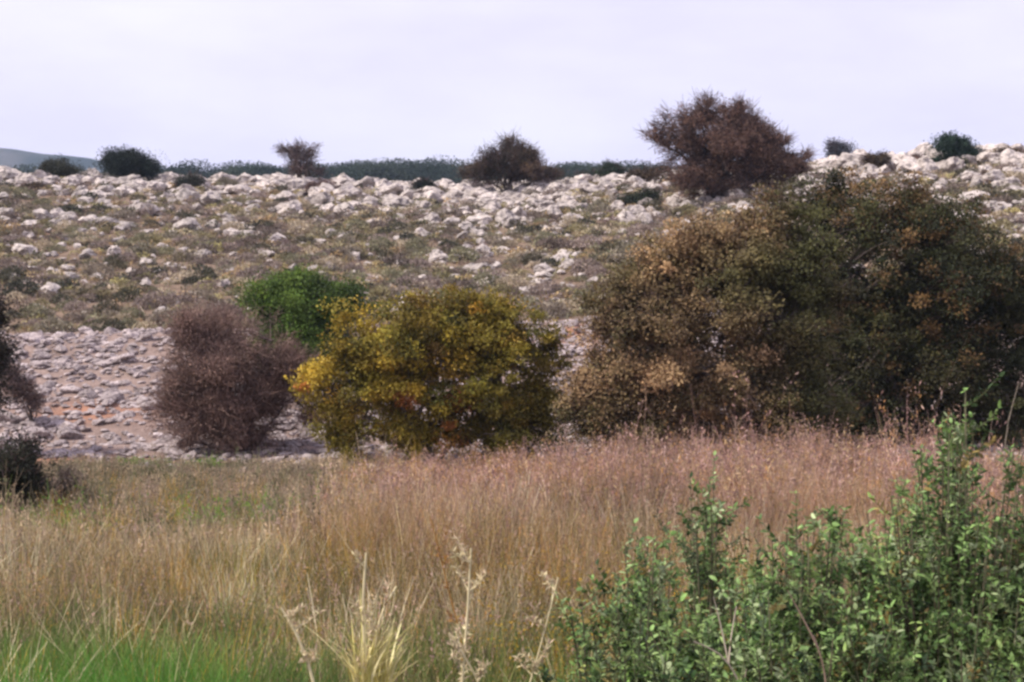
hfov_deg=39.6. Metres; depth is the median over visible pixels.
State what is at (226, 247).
cushion shrub
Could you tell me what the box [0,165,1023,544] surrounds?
ground
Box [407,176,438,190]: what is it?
shrub
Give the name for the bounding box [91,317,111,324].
cushion shrub
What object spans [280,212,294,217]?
cushion shrub
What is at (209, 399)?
twiggy shrub
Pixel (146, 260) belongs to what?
boulder
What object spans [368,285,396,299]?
cushion shrub
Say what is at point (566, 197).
boulder
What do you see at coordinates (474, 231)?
boulder
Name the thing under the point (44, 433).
rubble stone
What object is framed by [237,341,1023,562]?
feathery grass
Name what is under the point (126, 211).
cushion shrub
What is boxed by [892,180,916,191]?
cushion shrub
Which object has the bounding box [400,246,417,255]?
cushion shrub
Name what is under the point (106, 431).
rubble stone
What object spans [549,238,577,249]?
cushion shrub
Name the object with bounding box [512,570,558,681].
dry stalk
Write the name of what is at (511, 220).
boulder
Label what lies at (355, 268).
cushion shrub
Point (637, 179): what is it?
boulder
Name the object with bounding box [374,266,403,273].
cushion shrub
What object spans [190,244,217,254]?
cushion shrub
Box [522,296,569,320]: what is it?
cushion shrub
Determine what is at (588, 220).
cushion shrub
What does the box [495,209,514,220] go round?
boulder
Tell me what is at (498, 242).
cushion shrub
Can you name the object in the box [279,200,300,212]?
boulder
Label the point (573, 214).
boulder
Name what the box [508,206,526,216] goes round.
boulder
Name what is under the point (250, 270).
cushion shrub
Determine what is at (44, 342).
rubble stone
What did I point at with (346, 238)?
cushion shrub
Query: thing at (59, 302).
cushion shrub
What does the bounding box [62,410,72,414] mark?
rubble stone
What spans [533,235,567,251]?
cushion shrub
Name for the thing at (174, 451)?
rubble stone
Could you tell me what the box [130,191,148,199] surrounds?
cushion shrub
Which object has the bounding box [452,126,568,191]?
brown tree
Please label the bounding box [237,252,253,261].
cushion shrub
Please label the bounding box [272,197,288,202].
cushion shrub
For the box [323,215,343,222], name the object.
cushion shrub
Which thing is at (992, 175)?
boulder
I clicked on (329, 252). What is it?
cushion shrub
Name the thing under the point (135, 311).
cushion shrub
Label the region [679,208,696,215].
cushion shrub
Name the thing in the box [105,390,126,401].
rubble stone
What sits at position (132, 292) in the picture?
cushion shrub
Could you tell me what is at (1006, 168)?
boulder
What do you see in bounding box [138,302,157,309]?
cushion shrub
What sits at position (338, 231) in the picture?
cushion shrub
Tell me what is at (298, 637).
dry stalk
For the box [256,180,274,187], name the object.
boulder
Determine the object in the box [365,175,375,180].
boulder
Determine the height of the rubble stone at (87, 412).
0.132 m
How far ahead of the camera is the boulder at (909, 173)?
58.35 m
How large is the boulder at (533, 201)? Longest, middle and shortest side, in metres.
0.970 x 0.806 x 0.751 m
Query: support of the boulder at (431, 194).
on the ground at (134, 429)
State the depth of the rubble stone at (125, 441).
28.65 m
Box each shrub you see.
[0,187,11,193]
[0,194,22,205]
[0,210,16,218]
[0,229,12,235]
[0,256,28,274]
[0,264,29,280]
[0,276,39,296]
[0,280,28,424]
[0,426,65,517]
[1,292,13,302]
[1,357,62,421]
[3,235,23,241]
[3,295,26,303]
[4,311,22,318]
[6,238,24,244]
[8,227,35,236]
[12,186,39,199]
[15,204,36,212]
[15,303,50,318]
[20,180,48,191]
[21,274,42,283]
[23,320,40,329]
[27,265,42,272]
[28,197,50,205]
[30,315,78,332]
[32,153,93,178]
[32,228,45,234]
[35,242,56,249]
[35,311,54,318]
[36,258,59,268]
[37,201,61,211]
[38,274,56,280]
[39,219,50,225]
[40,289,62,300]
[42,461,107,512]
[44,232,66,242]
[46,326,64,332]
[48,243,67,251]
[50,297,72,304]
[51,271,72,281]
[54,222,77,231]
[55,278,79,291]
[55,296,78,308]
[59,203,79,212]
[59,288,76,296]
[60,299,87,311]
[62,225,85,232]
[62,311,85,322]
[72,293,97,302]
[75,285,93,295]
[79,235,98,242]
[80,259,114,276]
[80,304,97,315]
[84,192,98,199]
[89,238,110,247]
[90,202,112,213]
[90,326,105,331]
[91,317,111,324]
[92,288,116,298]
[92,303,118,314]
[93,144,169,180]
[93,278,125,289]
[98,227,110,233]
[101,253,125,263]
[101,317,125,330]
[102,311,118,318]
[104,255,129,269]
[109,207,137,219]
[111,286,142,302]
[111,315,132,321]
[114,284,137,294]
[115,241,129,246]
[118,251,137,262]
[119,306,147,319]
[123,320,136,327]
[124,240,156,255]
[125,216,137,221]
[127,236,158,245]
[127,270,154,280]
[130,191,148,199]
[131,275,155,283]
[132,290,167,308]
[133,201,159,215]
[136,318,159,328]
[137,293,332,456]
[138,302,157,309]
[139,257,160,265]
[139,282,156,290]
[141,220,161,226]
[144,266,170,276]
[146,305,182,322]
[149,234,167,244]
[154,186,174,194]
[155,245,177,255]
[155,291,197,307]
[161,280,174,284]
[164,234,181,239]
[168,267,181,271]
[169,265,201,284]
[170,236,196,244]
[171,170,208,189]
[171,251,194,260]
[171,252,187,261]
[173,209,196,219]
[178,287,218,301]
[179,203,195,209]
[181,275,199,284]
[184,194,197,202]
[185,263,217,280]
[186,234,208,246]
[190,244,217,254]
[190,258,203,264]
[195,256,215,263]
[196,230,216,240]
[201,299,242,317]
[212,258,231,265]
[212,278,223,283]
[214,263,235,271]
[216,177,235,184]
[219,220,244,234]
[219,244,237,253]
[220,195,233,204]
[220,202,246,215]
[223,288,240,295]
[229,271,253,284]
[232,258,384,377]
[235,264,270,279]
[236,215,252,222]
[237,236,257,245]
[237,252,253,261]
[249,191,267,200]
[250,219,268,226]
[252,224,278,239]
[252,242,274,252]
[252,252,272,262]
[260,218,282,232]
[263,202,279,208]
[263,259,286,269]
[263,269,280,276]
[270,222,292,231]
[272,188,292,193]
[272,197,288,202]
[279,244,302,253]
[279,253,298,263]
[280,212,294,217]
[284,282,578,463]
[285,259,298,264]
[287,219,313,232]
[294,234,316,244]
[298,200,311,207]
[299,253,318,259]
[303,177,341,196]
[312,252,343,268]
[318,247,345,256]
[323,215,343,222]
[327,230,344,235]
[329,220,344,229]
[335,237,355,243]
[335,243,362,255]
[342,265,364,272]
[342,270,370,281]
[345,218,372,231]
[353,203,373,210]
[354,190,371,195]
[357,210,380,220]
[357,248,374,259]
[365,236,397,250]
[366,218,386,228]
[367,232,386,241]
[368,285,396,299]
[370,273,389,282]
[372,247,402,264]
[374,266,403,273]
[376,224,396,236]
[381,255,410,269]
[381,269,404,280]
[388,223,405,230]
[390,239,410,248]
[394,202,415,213]
[395,275,419,286]
[397,235,414,241]
[399,223,415,230]
[399,259,426,269]
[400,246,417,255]
[403,266,433,278]
[404,237,430,250]
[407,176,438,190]
[408,259,431,269]
[412,210,427,220]
[414,280,439,291]
[418,274,441,286]
[429,208,448,214]
[429,236,439,242]
[430,199,450,207]
[433,268,452,277]
[439,242,457,250]
[440,264,468,275]
[441,272,460,282]
[442,227,460,233]
[445,246,481,262]
[448,208,464,216]
[449,277,482,292]
[458,241,475,246]
[460,201,480,210]
[468,270,501,286]
[468,286,490,297]
[474,256,497,266]
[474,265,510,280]
[479,230,497,238]
[483,231,500,240]
[490,273,529,290]
[491,241,509,246]
[492,282,512,292]
[502,247,523,259]
[503,240,518,246]
[503,259,518,265]
[504,289,526,301]
[506,218,530,228]
[510,282,526,292]
[511,225,534,235]
[512,247,538,260]
[517,299,540,310]
[518,249,545,263]
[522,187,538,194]
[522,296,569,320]
[526,210,547,222]
[526,518,729,681]
[530,231,557,245]
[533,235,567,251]
[534,218,549,222]
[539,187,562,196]
[541,258,559,266]
[545,164,565,182]
[548,283,575,297]
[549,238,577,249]
[549,298,584,310]
[559,163,599,178]
[559,214,580,226]
[564,221,590,233]
[564,277,577,281]
[568,255,603,274]
[572,310,590,315]
[573,234,606,248]
[576,211,589,215]
[576,275,587,281]
[578,217,598,224]
[584,265,608,276]
[587,201,613,214]
[588,252,609,260]
[591,273,619,291]
[592,157,629,174]
[596,240,624,252]
[602,251,633,262]
[607,222,628,234]
[607,258,620,264]
[611,182,663,204]
[615,183,628,190]
[615,242,637,252]
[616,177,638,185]
[620,159,675,182]
[621,225,651,235]
[623,235,638,242]
[624,491,915,681]
[626,228,646,237]
[639,197,664,210]
[644,213,665,221]
[645,229,669,242]
[647,220,669,228]
[654,450,758,668]
[671,201,697,213]
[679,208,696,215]
[715,215,739,222]
[722,194,742,202]
[743,190,752,197]
[789,371,1023,681]
[822,136,862,157]
[858,149,892,167]
[889,176,913,182]
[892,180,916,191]
[900,150,923,158]
[939,163,957,171]
[943,180,968,193]
[951,163,978,178]
[975,178,995,188]
[977,212,997,221]
[978,217,1015,234]
[989,187,1006,197]
[991,211,1007,218]
[992,163,1018,170]
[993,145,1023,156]
[996,189,1021,201]
[997,182,1021,189]
[998,212,1023,224]
[1000,233,1023,245]
[1004,170,1023,181]
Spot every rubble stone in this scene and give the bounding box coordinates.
[0,412,21,423]
[3,422,11,427]
[13,347,28,355]
[17,333,35,342]
[18,424,30,431]
[19,416,50,426]
[22,426,46,436]
[28,336,44,342]
[30,361,43,365]
[31,351,52,359]
[34,344,42,348]
[34,430,50,438]
[37,362,50,366]
[38,386,52,392]
[39,339,52,345]
[40,408,53,414]
[43,422,52,426]
[45,448,72,456]
[46,450,66,458]
[51,360,66,366]
[51,418,62,427]
[51,439,65,445]
[55,344,66,351]
[57,421,78,429]
[57,426,82,438]
[58,334,70,338]
[62,384,77,392]
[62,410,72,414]
[72,403,81,407]
[72,420,83,424]
[73,364,85,370]
[75,370,87,374]
[75,440,86,443]
[75,450,83,454]
[76,341,89,348]
[78,327,95,333]
[78,389,96,398]
[82,410,91,415]
[83,373,96,379]
[88,344,97,348]
[88,406,100,414]
[91,419,105,425]
[93,406,104,410]
[94,339,104,345]
[95,347,106,352]
[95,410,108,414]
[96,393,123,401]
[97,427,119,436]
[98,333,107,338]
[98,361,114,366]
[100,400,113,404]
[104,329,116,333]
[104,343,115,347]
[104,354,118,358]
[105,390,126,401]
[105,418,114,423]
[106,382,117,387]
[107,438,122,444]
[108,359,120,363]
[109,452,124,459]
[110,408,120,413]
[114,352,134,360]
[114,412,125,418]
[118,379,131,385]
[121,431,131,434]
[121,439,130,443]
[123,401,131,405]
[123,411,135,417]
[124,366,138,373]
[129,441,144,446]
[130,329,142,334]
[133,370,146,376]
[135,346,146,350]
[135,387,148,392]
[139,332,154,339]
[139,334,151,341]
[141,443,159,450]
[160,447,185,457]
[182,452,198,459]
[193,448,205,454]
[236,454,250,459]
[251,449,259,454]
[259,449,273,455]
[262,456,284,461]
[276,451,294,456]
[317,447,338,454]
[336,451,361,458]
[444,455,470,464]
[568,322,579,326]
[894,444,911,453]
[985,446,999,451]
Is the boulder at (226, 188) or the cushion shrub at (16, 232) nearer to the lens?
the cushion shrub at (16, 232)
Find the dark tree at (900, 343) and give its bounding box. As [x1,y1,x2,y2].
[747,164,1023,449]
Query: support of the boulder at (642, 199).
on the ground at (134, 429)
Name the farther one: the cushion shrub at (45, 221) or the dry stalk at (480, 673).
the cushion shrub at (45, 221)
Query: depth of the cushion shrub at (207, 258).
50.76 m
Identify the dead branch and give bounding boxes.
[693,597,746,680]
[787,590,825,681]
[1001,384,1018,585]
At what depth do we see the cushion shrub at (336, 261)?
48.67 m
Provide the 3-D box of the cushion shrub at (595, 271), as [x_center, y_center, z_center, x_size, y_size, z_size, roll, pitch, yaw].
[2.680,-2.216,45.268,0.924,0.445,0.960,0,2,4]
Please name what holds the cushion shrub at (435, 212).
on the ground at (134, 429)
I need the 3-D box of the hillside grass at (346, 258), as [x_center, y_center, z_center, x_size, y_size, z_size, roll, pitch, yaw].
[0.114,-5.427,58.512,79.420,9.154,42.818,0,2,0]
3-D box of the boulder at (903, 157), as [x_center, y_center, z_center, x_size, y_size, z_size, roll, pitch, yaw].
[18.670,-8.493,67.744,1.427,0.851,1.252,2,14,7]
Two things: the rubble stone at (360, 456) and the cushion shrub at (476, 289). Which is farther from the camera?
the cushion shrub at (476, 289)
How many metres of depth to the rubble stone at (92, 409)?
31.03 m
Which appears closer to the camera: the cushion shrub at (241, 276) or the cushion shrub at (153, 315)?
the cushion shrub at (153, 315)
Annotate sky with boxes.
[0,0,1023,170]
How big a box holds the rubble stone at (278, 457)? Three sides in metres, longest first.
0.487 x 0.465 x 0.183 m
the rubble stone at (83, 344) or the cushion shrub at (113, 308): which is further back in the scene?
the cushion shrub at (113, 308)
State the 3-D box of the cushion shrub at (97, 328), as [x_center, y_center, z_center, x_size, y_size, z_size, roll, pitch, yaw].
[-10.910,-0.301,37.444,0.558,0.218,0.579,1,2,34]
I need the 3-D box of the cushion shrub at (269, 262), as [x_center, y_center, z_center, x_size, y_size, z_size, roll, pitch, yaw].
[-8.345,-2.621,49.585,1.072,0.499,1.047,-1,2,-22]
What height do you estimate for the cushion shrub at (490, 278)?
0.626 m
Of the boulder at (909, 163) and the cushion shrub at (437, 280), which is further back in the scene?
the boulder at (909, 163)
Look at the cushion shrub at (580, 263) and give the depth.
45.85 m
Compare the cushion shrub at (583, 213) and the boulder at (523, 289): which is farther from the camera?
the cushion shrub at (583, 213)
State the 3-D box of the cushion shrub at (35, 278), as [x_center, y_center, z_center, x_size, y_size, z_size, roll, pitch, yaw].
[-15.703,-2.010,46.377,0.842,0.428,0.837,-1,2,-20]
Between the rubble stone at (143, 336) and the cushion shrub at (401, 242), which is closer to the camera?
the rubble stone at (143, 336)
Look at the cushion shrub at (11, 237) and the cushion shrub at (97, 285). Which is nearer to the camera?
the cushion shrub at (97, 285)
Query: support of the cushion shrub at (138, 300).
on the ground at (134, 429)
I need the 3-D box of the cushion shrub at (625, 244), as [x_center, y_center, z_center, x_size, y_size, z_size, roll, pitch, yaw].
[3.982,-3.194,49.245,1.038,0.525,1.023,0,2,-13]
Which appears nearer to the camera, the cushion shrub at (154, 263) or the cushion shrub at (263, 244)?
the cushion shrub at (154, 263)
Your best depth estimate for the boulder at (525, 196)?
69.37 m
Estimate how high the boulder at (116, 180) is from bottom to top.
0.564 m
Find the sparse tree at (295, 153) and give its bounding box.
[270,136,332,180]
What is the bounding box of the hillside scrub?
[0,148,1023,331]
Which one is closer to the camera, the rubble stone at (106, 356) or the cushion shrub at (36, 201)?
the rubble stone at (106, 356)
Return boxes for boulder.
[0,191,8,199]
[0,207,13,215]
[1,167,18,177]
[1,169,14,179]
[11,243,37,254]
[13,173,37,184]
[22,232,34,236]
[23,219,41,227]
[30,170,53,179]
[33,209,52,220]
[36,190,47,196]
[36,282,61,293]
[42,174,61,180]
[42,178,58,187]
[50,218,62,226]
[50,251,59,256]
[51,209,68,220]
[56,190,67,194]
[59,211,79,224]
[61,264,76,271]
[62,175,81,185]
[66,182,76,187]
[66,272,78,278]
[69,190,85,198]
[72,243,82,247]
[77,196,94,202]
[78,185,89,189]
[81,176,96,185]
[82,169,100,178]
[82,250,98,255]
[84,215,98,224]
[90,187,111,195]
[95,176,113,185]
[97,200,111,207]
[98,216,118,225]
[101,191,110,199]
[102,184,117,192]
[105,246,120,254]
[111,224,125,231]
[112,234,127,243]
[113,178,120,186]
[117,174,140,183]
[118,185,132,190]
[120,220,128,231]
[124,181,139,187]
[131,183,144,191]
[132,200,142,205]
[134,176,146,184]
[136,256,149,264]
[139,278,150,284]
[140,228,153,234]
[141,257,151,266]
[148,180,164,189]
[148,196,158,200]
[153,174,167,181]
[157,169,169,174]
[157,191,177,199]
[158,276,171,283]
[166,172,178,182]
[168,184,192,194]
[170,221,197,232]
[177,190,198,200]
[194,171,208,178]
[194,249,208,257]
[196,192,225,206]
[204,183,215,191]
[208,172,236,182]
[208,220,222,227]
[216,279,229,286]
[220,183,237,193]
[221,213,232,218]
[222,215,242,226]
[226,229,238,235]
[231,184,252,193]
[231,200,241,206]
[231,251,239,256]
[233,172,257,183]
[239,230,253,236]
[246,204,260,210]
[251,188,263,192]
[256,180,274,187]
[265,173,281,179]
[267,233,286,244]
[278,173,296,181]
[279,192,299,201]
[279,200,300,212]
[285,178,306,189]
[297,189,307,197]
[304,177,317,182]
[307,192,328,206]
[308,186,326,196]
[318,182,333,187]
[318,202,335,211]
[329,187,356,198]
[331,204,353,214]
[333,172,352,179]
[333,177,351,184]
[351,181,374,190]
[351,199,366,205]
[351,251,359,259]
[362,197,376,204]
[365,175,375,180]
[376,180,390,187]
[378,183,403,194]
[381,193,409,206]
[394,180,412,186]
[400,189,413,197]
[410,186,425,194]
[412,227,425,234]
[413,198,432,208]
[416,190,443,201]
[417,230,431,239]
[424,188,444,196]
[426,214,440,221]
[428,249,447,264]
[439,178,455,183]
[442,184,456,189]
[447,189,463,197]
[449,198,460,204]
[451,181,482,191]
[453,231,465,238]
[455,222,470,230]
[458,206,470,212]
[462,189,472,197]
[466,228,479,236]
[469,188,490,198]
[469,217,491,226]
[470,264,493,275]
[473,212,493,223]
[475,238,488,244]
[475,245,492,255]
[476,194,503,207]
[479,192,490,198]
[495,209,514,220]
[501,189,511,194]
[501,194,511,199]
[502,216,520,227]
[505,198,522,205]
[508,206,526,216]
[510,191,522,197]
[519,194,531,200]
[519,284,536,292]
[521,235,529,241]
[522,183,539,193]
[524,278,561,297]
[528,197,544,207]
[533,262,554,273]
[534,202,552,207]
[540,194,552,202]
[544,272,551,276]
[546,178,568,189]
[547,204,562,218]
[549,188,561,200]
[549,251,568,260]
[555,200,577,209]
[558,195,574,201]
[559,254,582,269]
[560,192,574,197]
[565,184,579,191]
[567,203,588,212]
[568,177,586,184]
[569,213,581,218]
[575,174,593,183]
[579,183,602,195]
[595,167,621,181]
[600,181,616,187]
[600,183,612,189]
[607,190,616,195]
[607,200,630,208]
[617,209,638,226]
[621,205,643,212]
[622,177,644,184]
[631,182,644,188]
[636,195,658,204]
[636,216,653,224]
[670,194,680,199]
[678,200,699,208]
[698,197,713,203]
[701,206,711,214]
[716,194,728,201]
[724,187,748,198]
[751,187,767,199]
[787,174,809,185]
[806,156,819,162]
[807,172,824,179]
[816,156,835,164]
[825,153,840,169]
[836,152,861,168]
[843,161,860,169]
[843,170,867,181]
[853,148,868,158]
[859,163,876,172]
[876,167,893,175]
[887,151,895,156]
[892,157,917,173]
[895,153,909,161]
[895,171,919,181]
[906,149,918,153]
[916,158,939,172]
[917,148,937,155]
[918,170,935,178]
[935,157,964,171]
[938,179,947,184]
[954,170,980,181]
[958,190,981,201]
[971,174,982,178]
[971,180,985,186]
[975,151,997,162]
[978,144,998,152]
[978,165,991,173]
[978,200,1004,215]
[980,191,990,196]
[981,169,1004,181]
[991,157,1004,165]
[992,148,1007,158]
[997,199,1011,209]
[998,177,1020,188]
[1000,154,1023,164]
[1000,165,1023,176]
[1004,144,1023,151]
[1009,185,1023,193]
[1010,215,1023,224]
[1012,199,1020,205]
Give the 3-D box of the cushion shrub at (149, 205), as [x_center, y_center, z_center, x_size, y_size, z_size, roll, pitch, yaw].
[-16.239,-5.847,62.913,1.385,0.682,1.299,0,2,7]
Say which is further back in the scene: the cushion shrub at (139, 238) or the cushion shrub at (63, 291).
the cushion shrub at (139, 238)
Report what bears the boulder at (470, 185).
on the ground at (134, 429)
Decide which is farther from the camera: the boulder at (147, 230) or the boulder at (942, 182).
the boulder at (942, 182)
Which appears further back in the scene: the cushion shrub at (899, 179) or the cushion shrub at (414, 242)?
the cushion shrub at (899, 179)
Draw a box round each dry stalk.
[280,603,325,681]
[299,547,413,681]
[328,580,417,681]
[430,517,469,670]
[442,536,486,681]
[446,621,489,681]
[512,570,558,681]
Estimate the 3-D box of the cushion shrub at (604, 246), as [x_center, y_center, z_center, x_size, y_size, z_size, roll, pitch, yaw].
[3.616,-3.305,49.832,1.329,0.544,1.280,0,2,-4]
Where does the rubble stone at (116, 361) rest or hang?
on the ground at (134, 429)
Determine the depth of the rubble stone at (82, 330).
36.83 m
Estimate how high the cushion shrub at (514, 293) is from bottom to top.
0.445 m
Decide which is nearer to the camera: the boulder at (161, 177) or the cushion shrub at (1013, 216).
the cushion shrub at (1013, 216)
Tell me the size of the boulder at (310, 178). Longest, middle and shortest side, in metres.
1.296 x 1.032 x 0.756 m
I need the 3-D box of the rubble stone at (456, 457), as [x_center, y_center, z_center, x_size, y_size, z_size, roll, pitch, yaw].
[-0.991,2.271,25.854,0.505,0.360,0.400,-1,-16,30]
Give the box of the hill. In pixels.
[0,148,107,171]
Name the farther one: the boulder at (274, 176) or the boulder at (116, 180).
the boulder at (274, 176)
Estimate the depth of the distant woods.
218.35 m
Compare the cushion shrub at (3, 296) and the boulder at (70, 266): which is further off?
the boulder at (70, 266)
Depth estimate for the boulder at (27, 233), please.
56.62 m
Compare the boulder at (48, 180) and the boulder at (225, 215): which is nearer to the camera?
the boulder at (225, 215)
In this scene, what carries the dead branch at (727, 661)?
on the ground at (134, 429)
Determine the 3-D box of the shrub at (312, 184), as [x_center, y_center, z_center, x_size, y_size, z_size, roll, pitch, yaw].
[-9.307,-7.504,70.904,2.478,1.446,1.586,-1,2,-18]
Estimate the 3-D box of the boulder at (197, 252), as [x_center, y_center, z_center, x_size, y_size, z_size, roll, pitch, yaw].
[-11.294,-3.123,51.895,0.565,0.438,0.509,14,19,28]
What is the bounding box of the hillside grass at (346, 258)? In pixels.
[0,161,1023,332]
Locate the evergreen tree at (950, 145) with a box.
[922,129,984,163]
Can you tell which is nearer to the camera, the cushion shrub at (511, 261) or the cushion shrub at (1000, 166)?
the cushion shrub at (511, 261)
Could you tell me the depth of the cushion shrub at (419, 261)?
48.57 m
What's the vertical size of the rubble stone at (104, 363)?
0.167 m
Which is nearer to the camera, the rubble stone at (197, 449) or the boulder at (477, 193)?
the rubble stone at (197, 449)
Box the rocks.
[0,147,1023,320]
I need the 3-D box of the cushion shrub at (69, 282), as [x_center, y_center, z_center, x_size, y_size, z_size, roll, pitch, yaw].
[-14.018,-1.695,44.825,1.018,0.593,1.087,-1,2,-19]
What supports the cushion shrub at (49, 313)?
on the ground at (134, 429)
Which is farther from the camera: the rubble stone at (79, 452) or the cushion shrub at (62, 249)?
the cushion shrub at (62, 249)
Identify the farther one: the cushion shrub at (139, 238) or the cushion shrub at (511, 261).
the cushion shrub at (139, 238)
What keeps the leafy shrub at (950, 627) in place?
on the ground at (134, 429)
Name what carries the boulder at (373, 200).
on the ground at (134, 429)
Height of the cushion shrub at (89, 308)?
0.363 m
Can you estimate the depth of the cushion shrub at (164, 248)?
52.17 m
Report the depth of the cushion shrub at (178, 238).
54.58 m
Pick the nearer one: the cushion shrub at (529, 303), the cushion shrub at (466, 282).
the cushion shrub at (529, 303)
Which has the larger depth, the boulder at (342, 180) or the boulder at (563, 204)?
the boulder at (342, 180)
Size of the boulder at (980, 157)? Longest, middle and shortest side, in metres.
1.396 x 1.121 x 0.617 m
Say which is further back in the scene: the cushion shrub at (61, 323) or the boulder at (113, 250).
the boulder at (113, 250)
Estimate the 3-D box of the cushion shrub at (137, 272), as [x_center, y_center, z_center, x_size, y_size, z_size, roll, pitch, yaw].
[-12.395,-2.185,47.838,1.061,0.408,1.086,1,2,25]
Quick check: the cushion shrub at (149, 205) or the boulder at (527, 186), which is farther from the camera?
the boulder at (527, 186)
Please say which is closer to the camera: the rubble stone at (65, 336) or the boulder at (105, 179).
the rubble stone at (65, 336)
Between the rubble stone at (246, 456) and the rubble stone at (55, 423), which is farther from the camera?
the rubble stone at (55, 423)
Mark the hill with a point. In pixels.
(11, 157)
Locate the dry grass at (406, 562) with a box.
[0,428,1023,681]
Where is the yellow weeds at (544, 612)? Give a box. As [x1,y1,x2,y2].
[428,538,814,681]
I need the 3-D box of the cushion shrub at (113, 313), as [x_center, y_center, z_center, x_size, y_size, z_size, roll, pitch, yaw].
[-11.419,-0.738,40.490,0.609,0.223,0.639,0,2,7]
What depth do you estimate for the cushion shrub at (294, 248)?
52.06 m
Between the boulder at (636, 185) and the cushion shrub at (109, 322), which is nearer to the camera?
the cushion shrub at (109, 322)
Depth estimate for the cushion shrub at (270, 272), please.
47.21 m
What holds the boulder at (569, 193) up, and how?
on the ground at (134, 429)
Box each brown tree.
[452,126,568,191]
[545,174,873,462]
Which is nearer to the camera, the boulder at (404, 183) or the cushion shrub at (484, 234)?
the cushion shrub at (484, 234)
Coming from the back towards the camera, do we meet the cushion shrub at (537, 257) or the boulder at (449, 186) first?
the boulder at (449, 186)
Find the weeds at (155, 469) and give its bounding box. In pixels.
[0,426,430,577]
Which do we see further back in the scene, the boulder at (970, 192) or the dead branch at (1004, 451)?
the boulder at (970, 192)
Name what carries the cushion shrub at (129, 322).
on the ground at (134, 429)
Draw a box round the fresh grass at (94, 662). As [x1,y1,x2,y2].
[0,569,849,681]
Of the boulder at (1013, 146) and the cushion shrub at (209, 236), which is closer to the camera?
the cushion shrub at (209, 236)
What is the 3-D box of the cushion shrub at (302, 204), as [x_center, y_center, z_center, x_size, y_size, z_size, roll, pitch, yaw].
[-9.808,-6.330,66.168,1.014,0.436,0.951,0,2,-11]
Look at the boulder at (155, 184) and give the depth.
71.54 m
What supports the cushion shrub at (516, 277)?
on the ground at (134, 429)
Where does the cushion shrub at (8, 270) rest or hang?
on the ground at (134, 429)
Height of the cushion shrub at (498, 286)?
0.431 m
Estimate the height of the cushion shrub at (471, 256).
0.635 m
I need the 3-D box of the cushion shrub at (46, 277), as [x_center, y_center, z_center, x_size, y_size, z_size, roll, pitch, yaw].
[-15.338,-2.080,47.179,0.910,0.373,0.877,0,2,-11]
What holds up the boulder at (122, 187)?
on the ground at (134, 429)
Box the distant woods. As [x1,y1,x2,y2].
[0,155,688,183]
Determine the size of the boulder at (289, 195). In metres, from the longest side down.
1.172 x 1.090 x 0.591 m
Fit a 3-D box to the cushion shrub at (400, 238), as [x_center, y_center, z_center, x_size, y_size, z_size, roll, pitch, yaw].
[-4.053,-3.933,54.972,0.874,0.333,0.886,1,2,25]
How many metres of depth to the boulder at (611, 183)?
69.59 m
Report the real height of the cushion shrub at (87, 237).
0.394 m
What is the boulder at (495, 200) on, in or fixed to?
on the ground at (134, 429)
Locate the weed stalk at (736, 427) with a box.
[731,412,744,449]
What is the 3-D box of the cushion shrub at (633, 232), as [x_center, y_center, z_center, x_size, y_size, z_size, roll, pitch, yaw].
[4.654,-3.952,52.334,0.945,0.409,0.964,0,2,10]
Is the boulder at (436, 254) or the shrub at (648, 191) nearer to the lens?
the boulder at (436, 254)
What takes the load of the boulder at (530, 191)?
on the ground at (134, 429)
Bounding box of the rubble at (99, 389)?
[0,310,1023,476]
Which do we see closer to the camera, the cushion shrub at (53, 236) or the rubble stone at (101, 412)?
the rubble stone at (101, 412)
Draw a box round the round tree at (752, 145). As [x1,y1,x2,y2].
[634,88,823,203]
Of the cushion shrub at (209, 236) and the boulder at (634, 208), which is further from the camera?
the boulder at (634, 208)
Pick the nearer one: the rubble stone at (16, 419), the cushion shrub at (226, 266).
the rubble stone at (16, 419)
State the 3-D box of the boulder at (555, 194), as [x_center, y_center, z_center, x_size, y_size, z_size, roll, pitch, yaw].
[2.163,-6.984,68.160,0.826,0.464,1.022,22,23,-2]
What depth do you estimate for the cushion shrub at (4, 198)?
64.92 m
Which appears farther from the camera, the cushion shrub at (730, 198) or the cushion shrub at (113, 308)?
the cushion shrub at (730, 198)
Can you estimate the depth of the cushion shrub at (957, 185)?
55.34 m
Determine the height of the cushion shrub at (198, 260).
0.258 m
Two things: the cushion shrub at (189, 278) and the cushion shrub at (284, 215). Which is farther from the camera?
the cushion shrub at (284, 215)
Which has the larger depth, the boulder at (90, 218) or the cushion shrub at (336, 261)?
the boulder at (90, 218)
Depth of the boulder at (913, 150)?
70.83 m
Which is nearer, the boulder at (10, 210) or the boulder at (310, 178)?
the boulder at (10, 210)
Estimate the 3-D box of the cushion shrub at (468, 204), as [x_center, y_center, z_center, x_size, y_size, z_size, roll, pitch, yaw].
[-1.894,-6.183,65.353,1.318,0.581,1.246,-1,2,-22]
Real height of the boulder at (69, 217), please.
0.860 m
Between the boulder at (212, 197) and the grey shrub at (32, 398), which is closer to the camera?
the grey shrub at (32, 398)
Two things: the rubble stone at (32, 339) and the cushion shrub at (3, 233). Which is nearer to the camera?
the rubble stone at (32, 339)
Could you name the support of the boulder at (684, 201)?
on the ground at (134, 429)
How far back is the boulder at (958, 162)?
62.40 m
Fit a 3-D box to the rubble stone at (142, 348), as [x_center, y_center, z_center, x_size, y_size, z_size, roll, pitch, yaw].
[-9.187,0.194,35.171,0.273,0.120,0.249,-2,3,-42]
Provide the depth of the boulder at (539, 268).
46.32 m
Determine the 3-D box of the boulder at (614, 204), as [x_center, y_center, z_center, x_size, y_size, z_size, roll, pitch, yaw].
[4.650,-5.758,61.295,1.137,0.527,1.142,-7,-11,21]

